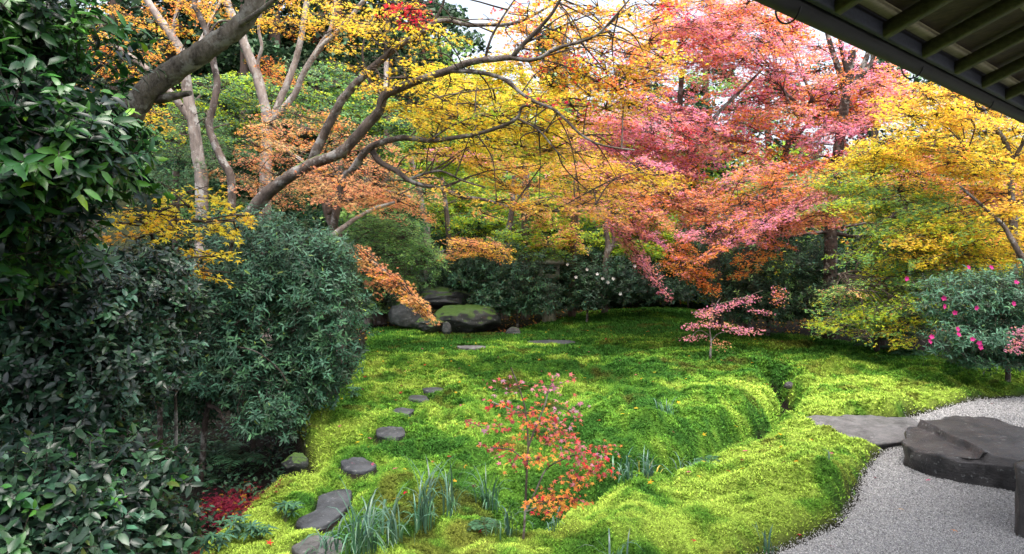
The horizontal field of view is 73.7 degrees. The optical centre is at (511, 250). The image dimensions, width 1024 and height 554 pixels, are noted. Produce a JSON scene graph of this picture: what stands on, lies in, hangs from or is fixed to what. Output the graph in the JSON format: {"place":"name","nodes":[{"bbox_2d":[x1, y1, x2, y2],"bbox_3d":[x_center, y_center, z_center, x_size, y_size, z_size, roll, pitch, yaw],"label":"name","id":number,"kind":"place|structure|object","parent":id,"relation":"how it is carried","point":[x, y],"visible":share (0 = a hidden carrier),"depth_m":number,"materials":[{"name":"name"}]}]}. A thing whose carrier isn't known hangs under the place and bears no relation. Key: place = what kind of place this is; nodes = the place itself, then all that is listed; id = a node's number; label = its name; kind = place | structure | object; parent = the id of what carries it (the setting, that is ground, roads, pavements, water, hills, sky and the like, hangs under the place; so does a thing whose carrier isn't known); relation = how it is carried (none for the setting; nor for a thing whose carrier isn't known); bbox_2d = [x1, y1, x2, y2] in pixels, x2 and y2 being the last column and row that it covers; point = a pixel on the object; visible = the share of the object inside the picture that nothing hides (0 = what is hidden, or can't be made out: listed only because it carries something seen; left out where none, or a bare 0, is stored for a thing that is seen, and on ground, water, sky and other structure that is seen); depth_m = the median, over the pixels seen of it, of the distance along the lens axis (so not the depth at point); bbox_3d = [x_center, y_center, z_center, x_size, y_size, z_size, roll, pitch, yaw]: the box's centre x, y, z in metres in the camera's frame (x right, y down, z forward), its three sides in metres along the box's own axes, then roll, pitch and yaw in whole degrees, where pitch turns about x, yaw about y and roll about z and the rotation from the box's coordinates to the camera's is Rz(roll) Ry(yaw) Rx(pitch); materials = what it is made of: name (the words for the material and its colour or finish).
{"place":"outdoors","nodes":[
{"label":"outdoors","id":0,"kind":"place"},
{"bbox_2d":[45,14,1023,553],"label":"ground","id":1,"kind":"structure","parent":0,"point":[317,450],"depth_m":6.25,"materials":[{"name":"plant"}]},
{"bbox_2d":[0,0,178,316],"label":"camellia tree","id":2,"kind":"object","parent":1,"relation":"on","point":[66,149],"visible":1,"depth_m":2.98,"materials":[{"name":"green plant"}]},
{"bbox_2d":[0,415,215,553],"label":"camellia shrub","id":3,"kind":"object","parent":1,"relation":"on","point":[57,496],"visible":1,"depth_m":3.23,"materials":[{"name":"green plant"}]},
{"bbox_2d":[0,234,221,503],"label":"camellia shrub","id":4,"kind":"object","parent":1,"relation":"on","point":[101,354],"visible":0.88,"depth_m":3.98,"materials":[{"name":"green plant"}]},
{"bbox_2d":[52,0,197,103],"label":"conifer tree","id":5,"kind":"object","parent":1,"relation":"on","point":[128,4],"visible":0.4,"depth_m":24.47,"materials":[{"name":"green plant"}]},
{"bbox_2d":[63,0,238,333],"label":"maple tree","id":6,"kind":"object","parent":1,"relation":"on","point":[187,109],"visible":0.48,"depth_m":11.92,"materials":[{"name":"orange plant"}]},
{"bbox_2d":[129,0,217,151],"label":"conifer tree","id":7,"kind":"object","parent":1,"relation":"on","point":[166,8],"visible":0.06,"depth_m":26.82,"materials":[{"name":"green plant"}]},
{"bbox_2d":[71,0,276,250],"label":"leaning tree","id":8,"kind":"object","parent":1,"relation":"on","point":[193,57],"visible":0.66,"depth_m":5.38,"materials":[{"name":"brown plant"}]},
{"bbox_2d":[96,181,270,455],"bbox_3d":[-2.632,0.805,5.544,1.316,2.781,1.160,0,0,0],"label":"maple tree","id":9,"kind":"object","parent":1,"relation":"on","point":[173,228],"visible":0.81,"depth_m":5.41,"materials":[{"name":"yellow plant"}]},
{"bbox_2d":[150,0,239,121],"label":"conifer tree","id":10,"kind":"object","parent":1,"relation":"on","point":[194,31],"visible":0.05,"depth_m":27.61,"materials":[{"name":"green plant"}]},
{"bbox_2d":[143,0,272,217],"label":"maple tree","id":11,"kind":"object","parent":1,"relation":"on","point":[215,143],"visible":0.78,"depth_m":11.51,"materials":[{"name":"brown plant"}]},
{"bbox_2d":[192,474,223,488],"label":"fern","id":12,"kind":"object","parent":1,"relation":"on","point":[214,479],"visible":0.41,"depth_m":6.17,"materials":[{"name":"green plant"}]},
{"bbox_2d":[196,527,235,553],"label":"leafy plant","id":13,"kind":"object","parent":1,"relation":"on","point":[211,536],"visible":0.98,"depth_m":4.00,"materials":[{"name":"green plant"}]},
{"bbox_2d":[184,440,250,459],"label":"fern","id":14,"kind":"object","parent":1,"relation":"on","point":[233,445],"visible":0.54,"depth_m":6.99,"materials":[{"name":"green plant"}]},
{"bbox_2d":[130,70,326,254],"bbox_3d":[-6.698,-1.199,15.876,4.213,6.149,4.516,0,0,-41],"label":"maple tree","id":15,"kind":"object","parent":1,"relation":"on","point":[246,100],"visible":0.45,"depth_m":15.39,"materials":[{"name":"green plant"}]},
{"bbox_2d":[213,514,250,538],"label":"leafy plant","id":16,"kind":"object","parent":1,"relation":"on","point":[239,525],"visible":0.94,"depth_m":4.24,"materials":[{"name":"green plant"}]},
{"bbox_2d":[208,451,267,472],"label":"fern","id":17,"kind":"object","parent":1,"relation":"on","point":[245,459],"visible":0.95,"depth_m":6.22,"materials":[{"name":"green plant"}]},
{"bbox_2d":[117,353,362,553],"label":"ground cover","id":18,"kind":"object","parent":1,"relation":"on","point":[211,518],"visible":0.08,"depth_m":6.30,"materials":[{"name":"green plant"}]},
{"bbox_2d":[192,0,294,184],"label":"conifer tree","id":19,"kind":"object","parent":1,"relation":"on","point":[275,50],"visible":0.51,"depth_m":24.73,"materials":[{"name":"green plant"}]},
{"bbox_2d":[238,520,277,541],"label":"leafy plant","id":20,"kind":"object","parent":1,"relation":"on","point":[251,527],"visible":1,"depth_m":4.20,"materials":[{"name":"green plant"}]},
{"bbox_2d":[135,199,382,481],"bbox_3d":[-2.580,0.815,7.146,2.354,2.786,2.972,0,0,-17],"label":"osmanthus shrub","id":21,"kind":"object","parent":1,"relation":"on","point":[313,372],"visible":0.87,"depth_m":6.43,"materials":[{"name":"green plant"}]},
{"bbox_2d":[218,0,309,149],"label":"conifer tree","id":22,"kind":"object","parent":1,"relation":"on","point":[280,38],"visible":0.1,"depth_m":26.87,"materials":[{"name":"green plant"}]},
{"bbox_2d":[271,501,304,521],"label":"leafy plant","id":23,"kind":"object","parent":1,"relation":"on","point":[288,506],"visible":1,"depth_m":4.50,"materials":[{"name":"green plant"}]},
{"bbox_2d":[281,452,308,474],"bbox_3d":[-1.823,1.797,5.747,0.201,0.187,0.147,0,0,-37],"label":"rock","id":24,"kind":"object","parent":1,"relation":"on","point":[294,462],"visible":0.96,"depth_m":5.71,"materials":[{"name":"stone"}]},
{"bbox_2d":[249,0,352,119],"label":"conifer tree","id":25,"kind":"object","parent":1,"relation":"on","point":[307,50],"visible":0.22,"depth_m":27.80,"materials":[{"name":"green plant"}]},
{"bbox_2d":[223,0,391,345],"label":"maple tree","id":26,"kind":"object","parent":1,"relation":"on","point":[253,63],"visible":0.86,"depth_m":12.90,"materials":[{"name":"yellow plant"}]},
{"bbox_2d":[292,535,344,553],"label":"stepping stone","id":27,"kind":"object","parent":1,"relation":"on","point":[305,546],"visible":0.72,"depth_m":4.05,"materials":[{"name":"stone"}]},
{"bbox_2d":[196,102,446,373],"bbox_3d":[-3.347,-0.256,11.391,4.443,4.863,3.276,0,0,0],"label":"maple tree","id":28,"kind":"object","parent":1,"relation":"on","point":[378,195],"visible":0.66,"depth_m":11.06,"materials":[{"name":"brown plant"}]},
{"bbox_2d":[295,489,351,529],"bbox_3d":[-1.288,1.854,4.751,0.289,0.169,0.722,0,0,0],"label":"stepping stone","id":29,"kind":"object","parent":1,"relation":"on","point":[320,517],"visible":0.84,"depth_m":4.66,"materials":[{"name":"stone"}]},
{"bbox_2d":[297,514,349,553],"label":"grass clump","id":30,"kind":"object","parent":1,"relation":"on","point":[334,541],"visible":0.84,"depth_m":4.00,"materials":[{"name":"green plant"}]},
{"bbox_2d":[298,0,374,186],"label":"conifer tree","id":31,"kind":"object","parent":1,"relation":"on","point":[338,57],"visible":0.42,"depth_m":24.82,"materials":[{"name":"green plant"}]},
{"bbox_2d":[317,479,399,553],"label":"grass clump","id":32,"kind":"object","parent":1,"relation":"on","point":[362,541],"visible":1,"depth_m":3.87,"materials":[{"name":"green plant"}]},
{"bbox_2d":[341,457,376,474],"bbox_3d":[-1.252,1.796,5.504,0.395,0.163,0.285,0,0,41],"label":"stepping stone","id":33,"kind":"object","parent":1,"relation":"on","point":[357,465],"visible":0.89,"depth_m":5.45,"materials":[{"name":"stone"}]},
{"bbox_2d":[272,58,450,324],"bbox_3d":[-3.584,-1.453,16.291,4.722,6.671,3.815,0,0,0],"label":"maple tree","id":34,"kind":"object","parent":1,"relation":"on","point":[358,114],"visible":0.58,"depth_m":16.16,"materials":[{"name":"green plant"}]},
{"bbox_2d":[292,201,439,325],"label":"maple tree","id":35,"kind":"object","parent":1,"relation":"on","point":[388,279],"visible":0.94,"depth_m":8.09,"materials":[{"name":"orange plant"}]},
{"bbox_2d":[333,0,442,187],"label":"conifer tree","id":36,"kind":"object","parent":1,"relation":"on","point":[403,51],"visible":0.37,"depth_m":26.79,"materials":[{"name":"green plant"}]},
{"bbox_2d":[376,426,404,440],"bbox_3d":[-1.183,1.839,6.643,0.281,0.169,0.418,0,0,-12],"label":"stepping stone","id":37,"kind":"object","parent":1,"relation":"on","point":[398,433],"visible":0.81,"depth_m":6.56,"materials":[{"name":"stone"}]},
{"bbox_2d":[342,211,451,324],"bbox_3d":[-2.920,0.568,14.057,2.139,2.628,5.322,0,0,-25],"label":"evergreen shrub","id":38,"kind":"object","parent":1,"relation":"on","point":[413,249],"visible":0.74,"depth_m":12.41,"materials":[{"name":"green plant"}]},
{"bbox_2d":[361,487,436,549],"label":"grass clump","id":39,"kind":"object","parent":1,"relation":"on","point":[393,525],"visible":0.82,"depth_m":4.11,"materials":[{"name":"green plant"}]},
{"bbox_2d":[394,407,413,416],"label":"stepping stone","id":40,"kind":"object","parent":1,"relation":"on","point":[409,411],"visible":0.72,"depth_m":7.41,"materials":[{"name":"stone"}]},
{"bbox_2d":[388,301,425,328],"bbox_3d":[-2.386,1.468,15.577,0.890,0.665,0.606,0,0,0],"label":"rock","id":41,"kind":"object","parent":1,"relation":"on","point":[401,314],"visible":0.61,"depth_m":15.34,"materials":[{"name":"stone"}]},
{"bbox_2d":[408,395,428,402],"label":"stepping stone","id":42,"kind":"object","parent":1,"relation":"on","point":[421,398],"visible":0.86,"depth_m":8.09,"materials":[{"name":"stone"}]},
{"bbox_2d":[348,249,491,319],"bbox_3d":[-2.282,0.928,16.600,3.713,1.938,2.870,0,0,0],"label":"evergreen shrub","id":43,"kind":"object","parent":1,"relation":"on","point":[437,281],"visible":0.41,"depth_m":16.10,"materials":[{"name":"green plant"}]},
{"bbox_2d":[399,453,455,532],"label":"grass clump","id":44,"kind":"object","parent":1,"relation":"on","point":[424,508],"visible":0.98,"depth_m":4.41,"materials":[{"name":"green plant"}]},
{"bbox_2d":[415,317,443,332],"bbox_3d":[-1.757,1.591,14.590,0.641,0.347,0.422,0,0,0],"label":"rock","id":45,"kind":"object","parent":1,"relation":"on","point":[421,324],"visible":0.79,"depth_m":14.45,"materials":[{"name":"stone"}]},
{"bbox_2d":[393,0,470,182],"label":"conifer tree","id":46,"kind":"object","parent":1,"relation":"on","point":[453,13],"visible":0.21,"depth_m":29.57,"materials":[{"name":"green plant"}]},
{"bbox_2d":[423,387,442,394],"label":"stepping stone","id":47,"kind":"object","parent":1,"relation":"on","point":[428,390],"visible":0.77,"depth_m":8.49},
{"bbox_2d":[406,287,472,308],"bbox_3d":[-1.773,1.143,16.519,1.656,0.551,1.381,0,0,0],"label":"rock","id":48,"kind":"object","parent":1,"relation":"on","point":[438,297],"visible":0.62,"depth_m":15.99,"materials":[{"name":"stone"}]},
{"bbox_2d":[391,118,490,313],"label":"maple tree","id":49,"kind":"object","parent":1,"relation":"on","point":[439,174],"visible":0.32,"depth_m":15.93,"materials":[{"name":"orange plant"}]},
{"bbox_2d":[442,322,451,334],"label":"rock","id":50,"kind":"object","parent":1,"relation":"on","point":[446,328],"visible":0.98,"depth_m":14.36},
{"bbox_2d":[390,235,516,324],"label":"maple tree","id":51,"kind":"object","parent":1,"relation":"on","point":[472,243],"visible":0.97,"depth_m":13.19,"materials":[{"name":"orange plant"}]},
{"bbox_2d":[429,454,478,516],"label":"grass clump","id":52,"kind":"object","parent":1,"relation":"on","point":[452,503],"visible":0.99,"depth_m":4.58,"materials":[{"name":"green plant"}]},
{"bbox_2d":[381,152,531,288],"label":"maple tree","id":53,"kind":"object","parent":1,"relation":"on","point":[443,211],"visible":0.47,"depth_m":18.49,"materials":[{"name":"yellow plant"}]},
{"bbox_2d":[429,26,491,142],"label":"conifer tree","id":54,"kind":"object","parent":1,"relation":"on","point":[477,41],"visible":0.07,"depth_m":33.26,"materials":[{"name":"green plant"}]},
{"bbox_2d":[219,0,709,405],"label":"maple tree","id":55,"kind":"object","parent":1,"relation":"on","point":[266,194],"visible":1,"depth_m":8.75,"materials":[{"name":"yellow plant"}]},
{"bbox_2d":[434,304,500,332],"bbox_3d":[-0.969,1.574,14.968,1.475,0.754,1.034,0,0,0],"label":"rock","id":56,"kind":"object","parent":1,"relation":"on","point":[469,318],"visible":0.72,"depth_m":14.61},
{"bbox_2d":[457,345,485,350],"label":"stepping stone","id":57,"kind":"object","parent":1,"relation":"on","point":[468,347],"visible":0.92,"depth_m":12.43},
{"bbox_2d":[466,517,499,535],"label":"fern","id":58,"kind":"object","parent":1,"relation":"on","point":[489,524],"visible":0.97,"depth_m":4.40,"materials":[{"name":"green plant"}]},
{"bbox_2d":[459,464,511,510],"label":"grass clump","id":59,"kind":"object","parent":1,"relation":"on","point":[487,503],"visible":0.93,"depth_m":4.92,"materials":[{"name":"green plant"}]},
{"bbox_2d":[434,238,567,327],"bbox_3d":[-0.319,0.794,15.821,3.390,2.182,2.165,0,0,20],"label":"camellia shrub","id":60,"kind":"object","parent":1,"relation":"on","point":[510,298],"visible":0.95,"depth_m":15.37,"materials":[{"name":"green plant"}]},
{"bbox_2d":[484,492,535,539],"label":"grass clump","id":61,"kind":"object","parent":1,"relation":"on","point":[507,524],"visible":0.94,"depth_m":4.34,"materials":[{"name":"green plant"}]},
{"bbox_2d":[409,49,632,319],"bbox_3d":[-0.205,-1.466,14.632,4.102,6.662,4.694,0,0,-30],"label":"maple tree","id":62,"kind":"object","parent":1,"relation":"on","point":[521,81],"visible":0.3,"depth_m":14.07,"materials":[{"name":"yellow plant"}]},
{"bbox_2d":[480,175,591,319],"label":"maple tree","id":63,"kind":"object","parent":1,"relation":"on","point":[569,235],"visible":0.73,"depth_m":17.08,"materials":[{"name":"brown plant"}]},
{"bbox_2d":[464,367,621,538],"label":"maple sapling","id":64,"kind":"object","parent":1,"relation":"on","point":[559,498],"visible":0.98,"depth_m":4.08,"materials":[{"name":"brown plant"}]},
{"bbox_2d":[64,0,1023,309],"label":"woodland","id":65,"kind":"object","parent":1,"relation":"on","point":[318,210],"visible":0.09,"depth_m":20.67,"materials":[{"name":"plant"}]},
{"bbox_2d":[530,506,563,531],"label":"grass clump","id":66,"kind":"object","parent":1,"relation":"on","point":[558,521],"visible":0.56,"depth_m":4.47,"materials":[{"name":"green plant"}]},
{"bbox_2d":[535,240,563,321],"bbox_3d":[0.924,0.802,16.900,0.737,2.107,0.840,0,0,0],"label":"stone lantern","id":67,"kind":"object","parent":1,"relation":"on","point":[557,262],"visible":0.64,"depth_m":16.69,"materials":[{"name":"stone"}]},
{"bbox_2d":[527,340,574,343],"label":"stepping stone","id":68,"kind":"object","parent":1,"relation":"on","point":[555,341],"visible":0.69,"depth_m":13.62,"materials":[{"name":"stone"}]},
{"bbox_2d":[487,101,622,316],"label":"maple tree","id":69,"kind":"object","parent":1,"relation":"on","point":[573,313],"visible":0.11,"depth_m":19.48,"materials":[{"name":"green plant"}]},
{"bbox_2d":[532,20,597,288],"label":"conifer tree","id":70,"kind":"object","parent":1,"relation":"on","point":[545,50],"visible":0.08,"depth_m":23.98,"materials":[{"name":"green plant"}]},
{"bbox_2d":[181,306,1001,553],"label":"leaf litter","id":71,"kind":"object","parent":1,"relation":"on","point":[227,505],"visible":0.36,"depth_m":5.54,"materials":[{"name":"red plant"}]},
{"bbox_2d":[579,528,639,553],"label":"grass clump","id":72,"kind":"object","parent":1,"relation":"on","point":[609,548],"visible":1,"depth_m":3.77,"materials":[{"name":"green plant"}]},
{"bbox_2d":[460,212,768,308],"bbox_3d":[2.675,0.515,19.278,8.844,3.073,2.974,0,0,21],"label":"evergreen shrub","id":73,"kind":"object","parent":1,"relation":"on","point":[703,247],"visible":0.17,"depth_m":18.20,"materials":[{"name":"green plant"}]},
{"bbox_2d":[536,244,702,321],"bbox_3d":[2.646,0.838,17.117,4.097,2.002,2.382,0,0,0],"label":"camellia shrub","id":74,"kind":"object","parent":1,"relation":"on","point":[624,288],"visible":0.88,"depth_m":16.59,"materials":[{"name":"green plant"}]},
{"bbox_2d":[604,447,652,483],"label":"grass clump","id":75,"kind":"object","parent":1,"relation":"on","point":[627,466],"visible":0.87,"depth_m":5.14,"materials":[{"name":"green plant"}]},
{"bbox_2d":[562,146,707,312],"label":"maple tree","id":76,"kind":"object","parent":1,"relation":"on","point":[611,244],"visible":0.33,"depth_m":18.08,"materials":[{"name":"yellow plant"}]},
{"bbox_2d":[607,44,677,159],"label":"conifer tree","id":77,"kind":"object","parent":1,"relation":"on","point":[624,77],"visible":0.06,"depth_m":32.02,"materials":[{"name":"green plant"}]},
{"bbox_2d":[623,445,670,479],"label":"grass clump","id":78,"kind":"object","parent":1,"relation":"on","point":[647,471],"visible":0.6,"depth_m":5.30,"materials":[{"name":"green plant"}]},
{"bbox_2d":[670,63,737,206],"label":"conifer tree","id":79,"kind":"object","parent":1,"relation":"on","point":[703,104],"visible":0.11,"depth_m":27.83,"materials":[{"name":"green plant"}]},
{"bbox_2d":[544,68,865,327],"bbox_3d":[3.282,-0.875,12.532,5.816,5.510,4.530,0,0,-27],"label":"maple tree","id":80,"kind":"object","parent":1,"relation":"on","point":[700,201],"visible":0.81,"depth_m":12.08,"materials":[{"name":"pink plant"}]},
{"bbox_2d":[692,455,721,463],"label":"fern","id":81,"kind":"object","parent":1,"relation":"on","point":[708,458],"visible":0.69,"depth_m":5.63,"materials":[{"name":"green plant"}]},
{"bbox_2d":[679,287,788,358],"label":"maple sapling","id":82,"kind":"object","parent":1,"relation":"on","point":[724,326],"visible":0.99,"depth_m":11.19,"materials":[{"name":"pink plant"}]},
{"bbox_2d":[752,521,778,553],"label":"grass clump","id":83,"kind":"object","parent":1,"relation":"on","point":[765,548],"visible":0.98,"depth_m":4.14,"materials":[{"name":"green plant"}]},
{"bbox_2d":[607,0,924,328],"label":"maple tree","id":84,"kind":"object","parent":1,"relation":"on","point":[723,32],"visible":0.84,"depth_m":13.66,"materials":[{"name":"pink plant"}]},
{"bbox_2d":[719,69,815,196],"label":"conifer tree","id":85,"kind":"object","parent":1,"relation":"on","point":[759,133],"visible":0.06,"depth_m":32.60,"materials":[{"name":"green plant"}]},
{"bbox_2d":[696,234,852,335],"bbox_3d":[5.630,0.807,14.340,3.294,2.315,2.635,0,0,0],"label":"evergreen shrub","id":86,"kind":"object","parent":1,"relation":"on","point":[754,282],"visible":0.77,"depth_m":13.96,"materials":[{"name":"green plant"}]},
{"bbox_2d":[776,33,927,339],"bbox_3d":[7.389,-1.397,14.578,3.459,6.636,4.432,0,0,20],"label":"tree","id":87,"kind":"object","parent":1,"relation":"on","point":[857,119],"visible":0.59,"depth_m":13.93,"materials":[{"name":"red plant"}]},
{"bbox_2d":[807,415,917,447],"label":"paving slab","id":88,"kind":"structure","parent":1,"relation":"on","point":[882,432],"depth_m":6.94,"materials":[{"name":"stone"}]},
{"bbox_2d":[853,343,892,350],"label":"fern","id":89,"kind":"object","parent":1,"relation":"on","point":[866,345],"visible":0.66,"depth_m":12.39,"materials":[{"name":"green plant"}]},
{"bbox_2d":[787,234,964,345],"bbox_3d":[6.803,0.764,12.851,2.812,2.330,3.327,0,0,0],"label":"evergreen shrub","id":90,"kind":"object","parent":1,"relation":"on","point":[814,300],"visible":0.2,"depth_m":12.61,"materials":[{"name":"green plant"}]},
{"bbox_2d":[781,132,971,348],"bbox_3d":[6.045,-0.095,11.427,3.198,3.967,2.023,0,0,-19],"label":"maple tree","id":91,"kind":"object","parent":1,"relation":"on","point":[881,211],"visible":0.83,"depth_m":11.43,"materials":[{"name":"yellow plant"}]},
{"bbox_2d":[834,54,946,258],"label":"tree","id":92,"kind":"object","parent":1,"relation":"on","point":[870,134],"visible":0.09,"depth_m":29.62,"materials":[{"name":"green plant"}]},
{"bbox_2d":[801,199,1000,351],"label":"maple tree","id":93,"kind":"object","parent":1,"relation":"on","point":[868,320],"visible":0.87,"depth_m":10.10,"materials":[{"name":"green plant"}]},
{"bbox_2d":[780,398,1023,553],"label":"gravel bed","id":94,"kind":"object","parent":1,"relation":"on","point":[910,515],"visible":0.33,"depth_m":4.65,"materials":[{"name":"gravel"}]},
{"bbox_2d":[901,415,1023,491],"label":"stepping block","id":95,"kind":"structure","parent":94,"relation":"on","point":[985,451],"depth_m":5.63,"materials":[{"name":"stone"}]},
{"bbox_2d":[1014,460,1023,537],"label":"foundation stone","id":96,"kind":"object","parent":94,"relation":"on","point":[1019,502],"visible":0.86,"depth_m":4.40,"materials":[{"name":"stone"}]},
{"bbox_2d":[889,349,926,356],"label":"fern","id":97,"kind":"object","parent":1,"relation":"on","point":[905,352],"visible":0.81,"depth_m":11.63,"materials":[{"name":"green plant"}]},
{"bbox_2d":[863,79,1023,309],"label":"maple tree","id":98,"kind":"object","parent":1,"relation":"on","point":[1012,178],"visible":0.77,"depth_m":10.37,"materials":[{"name":"yellow plant"}]},
{"bbox_2d":[875,186,1023,304],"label":"maple tree","id":99,"kind":"object","parent":1,"relation":"on","point":[983,258],"visible":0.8,"depth_m":10.02,"materials":[{"name":"yellow plant"}]},
{"bbox_2d":[887,259,1023,381],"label":"sasanqua shrub","id":100,"kind":"object","parent":1,"relation":"on","point":[987,308],"visible":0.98,"depth_m":8.63,"materials":[{"name":"green plant"}]},
{"bbox_2d":[904,76,1018,267],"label":"tree","id":101,"kind":"object","parent":1,"relation":"on","point":[922,81],"visible":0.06,"depth_m":31.87,"materials":[{"name":"plant"}]},
{"bbox_2d":[1004,326,1023,354],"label":"maple sapling","id":102,"kind":"object","parent":1,"relation":"on","point":[1015,343],"visible":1,"depth_m":8.03,"materials":[{"name":"pink plant"}]},
{"bbox_2d":[59,0,1022,252],"label":"sky","id":103,"kind":"structure","parent":0,"point":[476,10],"materials":[{"name":"white"}]},
{"bbox_2d":[753,0,1023,123],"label":"roof eave","id":104,"kind":"object","parent":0,"point":[973,50],"visible":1,"depth_m":3.54,"materials":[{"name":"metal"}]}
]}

